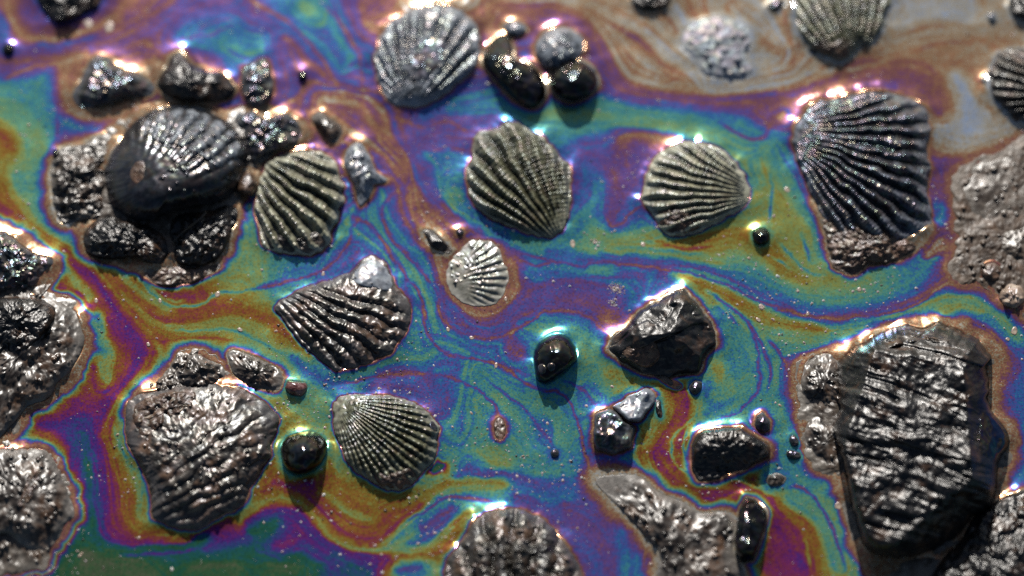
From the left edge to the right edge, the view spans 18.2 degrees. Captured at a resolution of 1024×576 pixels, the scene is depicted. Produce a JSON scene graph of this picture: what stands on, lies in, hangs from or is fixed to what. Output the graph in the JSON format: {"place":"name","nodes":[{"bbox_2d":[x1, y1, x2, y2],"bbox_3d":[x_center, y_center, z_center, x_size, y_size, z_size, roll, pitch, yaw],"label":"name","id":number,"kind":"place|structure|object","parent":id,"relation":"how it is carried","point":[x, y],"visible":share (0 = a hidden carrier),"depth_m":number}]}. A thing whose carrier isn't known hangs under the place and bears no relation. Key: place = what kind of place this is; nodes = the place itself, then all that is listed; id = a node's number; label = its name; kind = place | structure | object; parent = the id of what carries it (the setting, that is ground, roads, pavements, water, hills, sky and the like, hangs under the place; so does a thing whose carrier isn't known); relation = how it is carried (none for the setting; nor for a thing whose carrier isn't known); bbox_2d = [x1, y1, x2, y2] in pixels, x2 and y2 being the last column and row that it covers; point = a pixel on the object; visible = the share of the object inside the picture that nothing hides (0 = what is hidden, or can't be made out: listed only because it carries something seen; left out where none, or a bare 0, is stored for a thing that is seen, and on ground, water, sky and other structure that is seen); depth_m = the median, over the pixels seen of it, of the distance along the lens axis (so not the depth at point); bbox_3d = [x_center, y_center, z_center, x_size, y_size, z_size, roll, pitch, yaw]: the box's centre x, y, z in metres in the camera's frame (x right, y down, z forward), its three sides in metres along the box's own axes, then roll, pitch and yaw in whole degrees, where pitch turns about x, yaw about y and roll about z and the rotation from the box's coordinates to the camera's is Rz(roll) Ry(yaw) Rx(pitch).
{"place":"outdoors","nodes":[
{"label":"outdoors","id":0,"kind":"place"},
{"label":"ground","id":1,"kind":"structure","parent":0,"visible":0},
{"bbox_2d":[84,19,92,27],"bbox_3d":[-0.070,-0.044,0.532,0.002,0.001,0.002,0,54,0],"label":"sand flake","id":2,"kind":"object","parent":1,"relation":"on","point":[88,23],"visible":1,"depth_m":0.53},
{"bbox_2d":[105,22,113,32],"bbox_3d":[-0.067,-0.043,0.532,0.002,0.001,0.002,0,54,0],"label":"sand flake","id":3,"kind":"object","parent":1,"relation":"on","point":[109,27],"visible":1,"depth_m":0.53},
{"bbox_2d":[0,0,1023,575],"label":"oil film","id":4,"kind":"object","parent":1,"relation":"on","point":[940,66],"visible":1,"depth_m":0.50},
{"bbox_2d":[2,43,13,54],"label":"pebble","id":5,"kind":"object","parent":4,"relation":"on","point":[7,48],"visible":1,"depth_m":0.53},
{"bbox_2d":[0,440,70,575],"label":"mud bank","id":6,"kind":"structure","parent":4,"relation":"on","point":[16,557],"depth_m":0.47},
{"bbox_2d":[0,448,74,549],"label":"rock","id":7,"kind":"object","parent":6,"relation":"on","point":[36,508],"visible":1,"depth_m":0.47},
{"bbox_2d":[0,280,76,434],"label":"mud bank","id":8,"kind":"structure","parent":4,"relation":"on","point":[39,291],"depth_m":0.50},
{"bbox_2d":[0,232,52,290],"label":"rock","id":9,"kind":"object","parent":8,"relation":"on","point":[21,267],"visible":1,"depth_m":0.50},
{"bbox_2d":[0,295,84,436],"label":"rock","id":10,"kind":"object","parent":8,"relation":"on","point":[42,340],"visible":1,"depth_m":0.49},
{"bbox_2d":[37,0,100,23],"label":"rock","id":11,"kind":"object","parent":4,"relation":"on","point":[59,11],"visible":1,"depth_m":0.53},
{"bbox_2d":[72,55,153,107],"bbox_3d":[-0.066,-0.033,0.523,0.013,0.003,0.011,28,59,19],"label":"rock","id":12,"kind":"object","parent":4,"relation":"on","point":[104,80],"visible":1,"depth_m":0.52},
{"bbox_2d":[52,108,274,274],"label":"mud bank","id":13,"kind":"structure","parent":4,"relation":"on","point":[162,223],"depth_m":0.51},
{"bbox_2d":[51,134,107,223],"bbox_3d":[-0.069,-0.018,0.512,0.010,0.003,0.019,0,54,0],"label":"tar lump","id":14,"kind":"object","parent":13,"relation":"on","point":[77,182],"visible":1,"depth_m":0.51},
{"bbox_2d":[83,217,168,263],"bbox_3d":[-0.061,-0.008,0.504,0.014,0.004,0.010,0,54,0],"label":"tar lump","id":15,"kind":"object","parent":13,"relation":"on","point":[109,238],"visible":1,"depth_m":0.50},
{"bbox_2d":[104,107,248,221],"bbox_3d":[-0.054,-0.021,0.512,0.023,0.007,0.024,0,54,0],"label":"cockle shell","id":16,"kind":"object","parent":13,"relation":"on","point":[166,160],"visible":1,"depth_m":0.51},
{"bbox_2d":[145,264,220,285],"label":"tar lump","id":17,"kind":"object","parent":13,"relation":"on","point":[175,275],"visible":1,"depth_m":0.50},
{"bbox_2d":[170,205,237,266],"bbox_3d":[-0.049,-0.009,0.505,0.011,0.004,0.012,0,54,0],"label":"tar lump","id":18,"kind":"object","parent":13,"relation":"on","point":[204,240],"visible":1,"depth_m":0.50},
{"bbox_2d":[172,211,206,243],"bbox_3d":[-0.051,-0.010,0.505,0.005,0.002,0.006,0,54,0],"label":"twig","id":19,"kind":"object","parent":18,"relation":"on","point":[193,224],"visible":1,"depth_m":0.50},
{"bbox_2d":[236,171,258,195],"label":"rock","id":20,"kind":"object","parent":13,"relation":"on","point":[247,185],"visible":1,"depth_m":0.51},
{"bbox_2d":[235,111,301,163],"bbox_3d":[-0.039,-0.026,0.518,0.010,0.003,0.011,-16,56,-12],"label":"tar lump","id":21,"kind":"object","parent":13,"relation":"on","point":[262,136],"visible":1,"depth_m":0.52},
{"bbox_2d":[149,347,229,389],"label":"mud bank","id":22,"kind":"structure","parent":4,"relation":"on","point":[168,379],"depth_m":0.49},
{"bbox_2d":[176,353,224,386],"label":"tar lump","id":23,"kind":"object","parent":22,"relation":"on","point":[199,370],"visible":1,"depth_m":0.49},
{"bbox_2d":[156,52,235,102],"bbox_3d":[-0.052,-0.034,0.523,0.013,0.004,0.009,28,59,19],"label":"rock","id":24,"kind":"object","parent":4,"relation":"on","point":[182,78],"visible":1,"depth_m":0.52},
{"bbox_2d":[125,383,278,529],"bbox_3d":[-0.047,0.025,0.480,0.023,0.004,0.026,0,54,0],"label":"cockle shell","id":25,"kind":"object","parent":4,"relation":"on","point":[202,454],"visible":1,"depth_m":0.48},
{"bbox_2d":[227,350,282,389],"bbox_3d":[-0.039,0.012,0.490,0.009,0.002,0.008,0,54,0],"label":"lump","id":26,"kind":"object","parent":4,"relation":"on","point":[253,371],"visible":1,"depth_m":0.49},
{"bbox_2d":[240,57,273,106],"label":"rock","id":27,"kind":"object","parent":4,"relation":"on","point":[257,85],"visible":1,"depth_m":0.52},
{"bbox_2d":[285,381,307,395],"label":"pebble","id":28,"kind":"object","parent":4,"relation":"on","point":[296,388],"visible":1,"depth_m":0.49},
{"bbox_2d":[254,151,344,255],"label":"scallop shell","id":29,"kind":"object","parent":4,"relation":"on","point":[300,199],"visible":1,"depth_m":0.51},
{"bbox_2d":[298,71,306,79],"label":"pebble","id":30,"kind":"object","parent":4,"relation":"on","point":[302,75],"visible":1,"depth_m":0.52},
{"bbox_2d":[280,431,327,474],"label":"pebble","id":31,"kind":"object","parent":4,"relation":"on","point":[303,452],"visible":1,"depth_m":0.48},
{"bbox_2d":[312,111,342,143],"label":"rock","id":32,"kind":"object","parent":4,"relation":"on","point":[330,129],"visible":1,"depth_m":0.52},
{"bbox_2d":[275,255,410,370],"bbox_3d":[-0.025,0.004,0.496,0.019,0.003,0.018,-26,58,-18],"label":"cockle shell","id":33,"kind":"object","parent":4,"relation":"on","point":[358,315],"visible":1,"depth_m":0.49},
{"bbox_2d":[344,142,386,205],"bbox_3d":[-0.024,-0.019,0.512,0.007,0.003,0.013,0,54,0],"label":"shell fragment","id":34,"kind":"object","parent":4,"relation":"on","point":[365,176],"visible":1,"depth_m":0.51},
{"bbox_2d":[333,394,439,490],"bbox_3d":[-0.019,0.023,0.482,0.016,0.004,0.018,0,54,0],"label":"cockle shell","id":35,"kind":"object","parent":4,"relation":"on","point":[388,442],"visible":1,"depth_m":0.48},
{"bbox_2d":[374,5,480,107],"bbox_3d":[-0.014,-0.039,0.527,0.018,0.004,0.022,0,54,0],"label":"scallop shell","id":36,"kind":"object","parent":4,"relation":"on","point":[425,55],"visible":1,"depth_m":0.53},
{"bbox_2d":[423,229,451,253],"bbox_3d":[-0.012,-0.007,0.505,0.005,0.002,0.005,0,54,0],"label":"shell fragment","id":37,"kind":"object","parent":4,"relation":"on","point":[435,240],"visible":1,"depth_m":0.50},
{"bbox_2d":[456,229,463,235],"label":"pebble","id":38,"kind":"object","parent":4,"relation":"on","point":[459,232],"visible":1,"depth_m":0.51},
{"bbox_2d":[446,240,508,306],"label":"scallop shell","id":39,"kind":"object","parent":4,"relation":"on","point":[477,274],"visible":1,"depth_m":0.50},
{"bbox_2d":[494,417,505,439],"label":"pebble","id":40,"kind":"object","parent":4,"relation":"on","point":[499,428],"visible":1,"depth_m":0.48},
{"bbox_2d":[0,0,1023,575],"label":"grit","id":41,"kind":"object","parent":4,"relation":"on","point":[616,286],"visible":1,"depth_m":0.49},
{"bbox_2d":[444,508,582,575],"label":"scallop shell","id":42,"kind":"object","parent":4,"relation":"on","point":[513,542],"visible":1,"depth_m":0.47},
{"bbox_2d":[482,34,545,107],"bbox_3d":[0.000,-0.036,0.524,0.010,0.004,0.016,0,54,0],"label":"pebble","id":43,"kind":"object","parent":4,"relation":"on","point":[522,83],"visible":1,"depth_m":0.52},
{"bbox_2d":[504,21,525,34],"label":"pebble","id":44,"kind":"object","parent":4,"relation":"on","point":[514,28],"visible":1,"depth_m":0.53},
{"bbox_2d":[466,121,571,237],"bbox_3d":[0.001,-0.018,0.511,0.017,0.004,0.024,0,54,0],"label":"scallop shell","id":45,"kind":"object","parent":4,"relation":"on","point":[518,176],"visible":1,"depth_m":0.51},
{"bbox_2d":[533,334,576,382],"bbox_3d":[0.007,0.010,0.491,0.007,0.004,0.010,0,54,0],"label":"pebble","id":46,"kind":"object","parent":4,"relation":"on","point":[554,356],"visible":1,"depth_m":0.49},
{"bbox_2d":[535,27,583,68],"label":"pebble","id":47,"kind":"object","parent":4,"relation":"on","point":[554,47],"visible":1,"depth_m":0.53},
{"bbox_2d":[549,61,597,101],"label":"pebble","id":48,"kind":"object","parent":4,"relation":"on","point":[572,81],"visible":1,"depth_m":0.52},
{"bbox_2d":[593,408,634,453],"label":"rock","id":49,"kind":"object","parent":4,"relation":"on","point":[613,432],"visible":1,"depth_m":0.48},
{"bbox_2d":[613,388,655,421],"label":"rock","id":50,"kind":"object","parent":4,"relation":"on","point":[635,407],"visible":1,"depth_m":0.48},
{"bbox_2d":[631,0,670,8],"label":"rock","id":51,"kind":"object","parent":4,"relation":"on","point":[649,4],"visible":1,"depth_m":0.53},
{"bbox_2d":[609,289,715,377],"bbox_3d":[0.025,0.007,0.492,0.014,0.006,0.017,35,61,23],"label":"rock","id":52,"kind":"object","parent":4,"relation":"on","point":[671,334],"visible":1,"depth_m":0.49},
{"bbox_2d":[654,375,680,388],"bbox_3d":[0.023,0.013,0.490,0.006,0.001,0.005,0,54,0],"label":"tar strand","id":53,"kind":"object","parent":4,"relation":"on","point":[666,380],"visible":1,"depth_m":0.49},
{"bbox_2d":[596,474,744,575],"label":"tar lump","id":54,"kind":"object","parent":4,"relation":"on","point":[683,538],"visible":1,"depth_m":0.47},
{"bbox_2d":[640,141,749,236],"bbox_3d":[0.029,-0.017,0.511,0.018,0.004,0.017,-23,57,-16],"label":"scallop shell","id":55,"kind":"object","parent":4,"relation":"on","point":[690,187],"visible":1,"depth_m":0.51},
{"bbox_2d":[689,380,701,394],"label":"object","id":56,"kind":"object","parent":4,"relation":"on","point":[695,387],"visible":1,"depth_m":0.49},
{"bbox_2d":[682,17,753,78],"bbox_3d":[0.034,-0.040,0.528,0.012,0.002,0.014,0,54,0],"label":"tar lump","id":57,"kind":"object","parent":4,"relation":"on","point":[716,47],"visible":1,"depth_m":0.53},
{"bbox_2d":[691,427,770,480],"bbox_3d":[0.033,0.024,0.480,0.012,0.004,0.010,0,54,0],"label":"rock","id":58,"kind":"object","parent":4,"relation":"on","point":[719,453],"visible":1,"depth_m":0.48},
{"bbox_2d":[734,498,766,562],"bbox_3d":[0.035,0.035,0.473,0.005,0.004,0.011,0,54,0],"label":"rock","id":59,"kind":"object","parent":4,"relation":"on","point":[751,519],"visible":1,"depth_m":0.47},
{"bbox_2d":[752,228,769,244],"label":"pebble","id":60,"kind":"object","parent":4,"relation":"on","point":[760,236],"visible":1,"depth_m":0.50},
{"bbox_2d":[755,412,769,431],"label":"pebble","id":61,"kind":"object","parent":4,"relation":"on","point":[762,422],"visible":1,"depth_m":0.48},
{"bbox_2d":[766,473,785,485],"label":"pebble","id":62,"kind":"object","parent":4,"relation":"on","point":[776,479],"visible":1,"depth_m":0.48},
{"bbox_2d":[767,0,785,9],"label":"pebble","id":63,"kind":"object","parent":4,"relation":"on","point":[776,4],"visible":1,"depth_m":0.53},
{"bbox_2d":[786,450,800,458],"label":"pebble","id":64,"kind":"object","parent":4,"relation":"on","point":[792,454],"visible":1,"depth_m":0.48},
{"bbox_2d":[789,435,798,445],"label":"pebble","id":65,"kind":"object","parent":4,"relation":"on","point":[793,440],"visible":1,"depth_m":0.48},
{"bbox_2d":[804,417,838,464],"bbox_3d":[0.047,0.023,0.483,0.006,0.002,0.010,0,54,0],"label":"tar lump","id":66,"kind":"object","parent":4,"relation":"on","point":[820,437],"visible":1,"depth_m":0.48},
{"bbox_2d":[794,0,891,62],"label":"cockle shell","id":67,"kind":"object","parent":4,"relation":"on","point":[841,31],"visible":1,"depth_m":0.53},
{"bbox_2d":[792,92,931,274],"bbox_3d":[0.057,-0.018,0.511,0.023,0.005,0.037,0,54,0],"label":"cockle shell","id":68,"kind":"object","parent":4,"relation":"on","point":[862,160],"visible":1,"depth_m":0.51},
{"bbox_2d":[795,353,1012,575],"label":"mud bank","id":69,"kind":"structure","parent":4,"relation":"on","point":[924,566],"depth_m":0.48},
{"bbox_2d":[801,353,838,405],"bbox_3d":[0.048,0.014,0.489,0.008,0.002,0.010,0,54,0],"label":"tar lump","id":70,"kind":"object","parent":69,"relation":"on","point":[819,378],"visible":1,"depth_m":0.49},
{"bbox_2d":[832,322,1009,558],"bbox_3d":[0.062,0.021,0.479,0.027,0.010,0.044,0,54,0],"label":"rock","id":71,"kind":"object","parent":69,"relation":"on","point":[922,436],"visible":1,"depth_m":0.47},
{"bbox_2d":[932,494,1023,575],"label":"rock","id":72,"kind":"object","parent":4,"relation":"on","point":[990,542],"visible":1,"depth_m":0.47},
{"bbox_2d":[981,71,989,83],"bbox_3d":[0.078,-0.034,0.525,0.002,0.001,0.003,0,54,0],"label":"tar ring","id":73,"kind":"object","parent":4,"relation":"on","point":[983,77],"visible":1,"depth_m":0.52},
{"bbox_2d":[948,134,1023,317],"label":"mud bank","id":74,"kind":"structure","parent":4,"relation":"on","point":[979,241],"depth_m":0.51},
{"bbox_2d":[981,263,1000,281],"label":"tar lump","id":75,"kind":"object","parent":74,"relation":"on","point":[990,272],"visible":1,"depth_m":0.50},
{"bbox_2d":[963,157,1023,217],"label":"tar lump","id":76,"kind":"object","parent":74,"relation":"on","point":[994,191],"visible":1,"depth_m":0.51},
{"bbox_2d":[999,283,1023,307],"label":"pebble","id":77,"kind":"object","parent":74,"relation":"on","point":[1011,295],"visible":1,"depth_m":0.50},
{"bbox_2d":[1002,228,1023,259],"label":"tar lump","id":78,"kind":"object","parent":74,"relation":"on","point":[1013,244],"visible":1,"depth_m":0.50},
{"bbox_2d":[988,12,996,21],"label":"pebble","id":79,"kind":"object","parent":4,"relation":"on","point":[992,16],"visible":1,"depth_m":0.53},
{"bbox_2d":[988,48,1023,120],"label":"cockle shell","id":80,"kind":"object","parent":4,"relation":"on","point":[1006,76],"visible":1,"depth_m":0.52},
{"bbox_2d":[1011,115,1019,120],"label":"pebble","id":81,"kind":"object","parent":4,"relation":"on","point":[1015,118],"visible":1,"depth_m":0.52},
{"bbox_2d":[1009,0,1023,18],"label":"rock","id":82,"kind":"object","parent":4,"relation":"on","point":[1016,7],"visible":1,"depth_m":0.53},
{"bbox_2d":[570,240,574,247],"bbox_3d":[0.010,-0.007,0.505,0.001,0.001,0.002,0,54,0],"label":"sand flake","id":83,"kind":"object","parent":1,"relation":"on","point":[572,243],"visible":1,"depth_m":0.51},
{"bbox_2d":[656,400,661,417],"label":"tar lump","id":84,"kind":"object","parent":1,"relation":"on","point":[658,409],"visible":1,"depth_m":0.49},
{"bbox_2d":[835,502,841,508],"bbox_3d":[0.049,0.033,0.477,0.001,0.001,0.002,0,54,0],"label":"sand flake","id":85,"kind":"object","parent":1,"relation":"on","point":[838,505],"visible":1,"depth_m":0.48},
{"bbox_2d":[1011,326,1016,334],"bbox_3d":[0.078,0.007,0.495,0.001,0.001,0.002,0,54,0],"label":"sand flake","id":86,"kind":"object","parent":1,"relation":"on","point":[1014,330],"visible":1,"depth_m":0.49}
]}

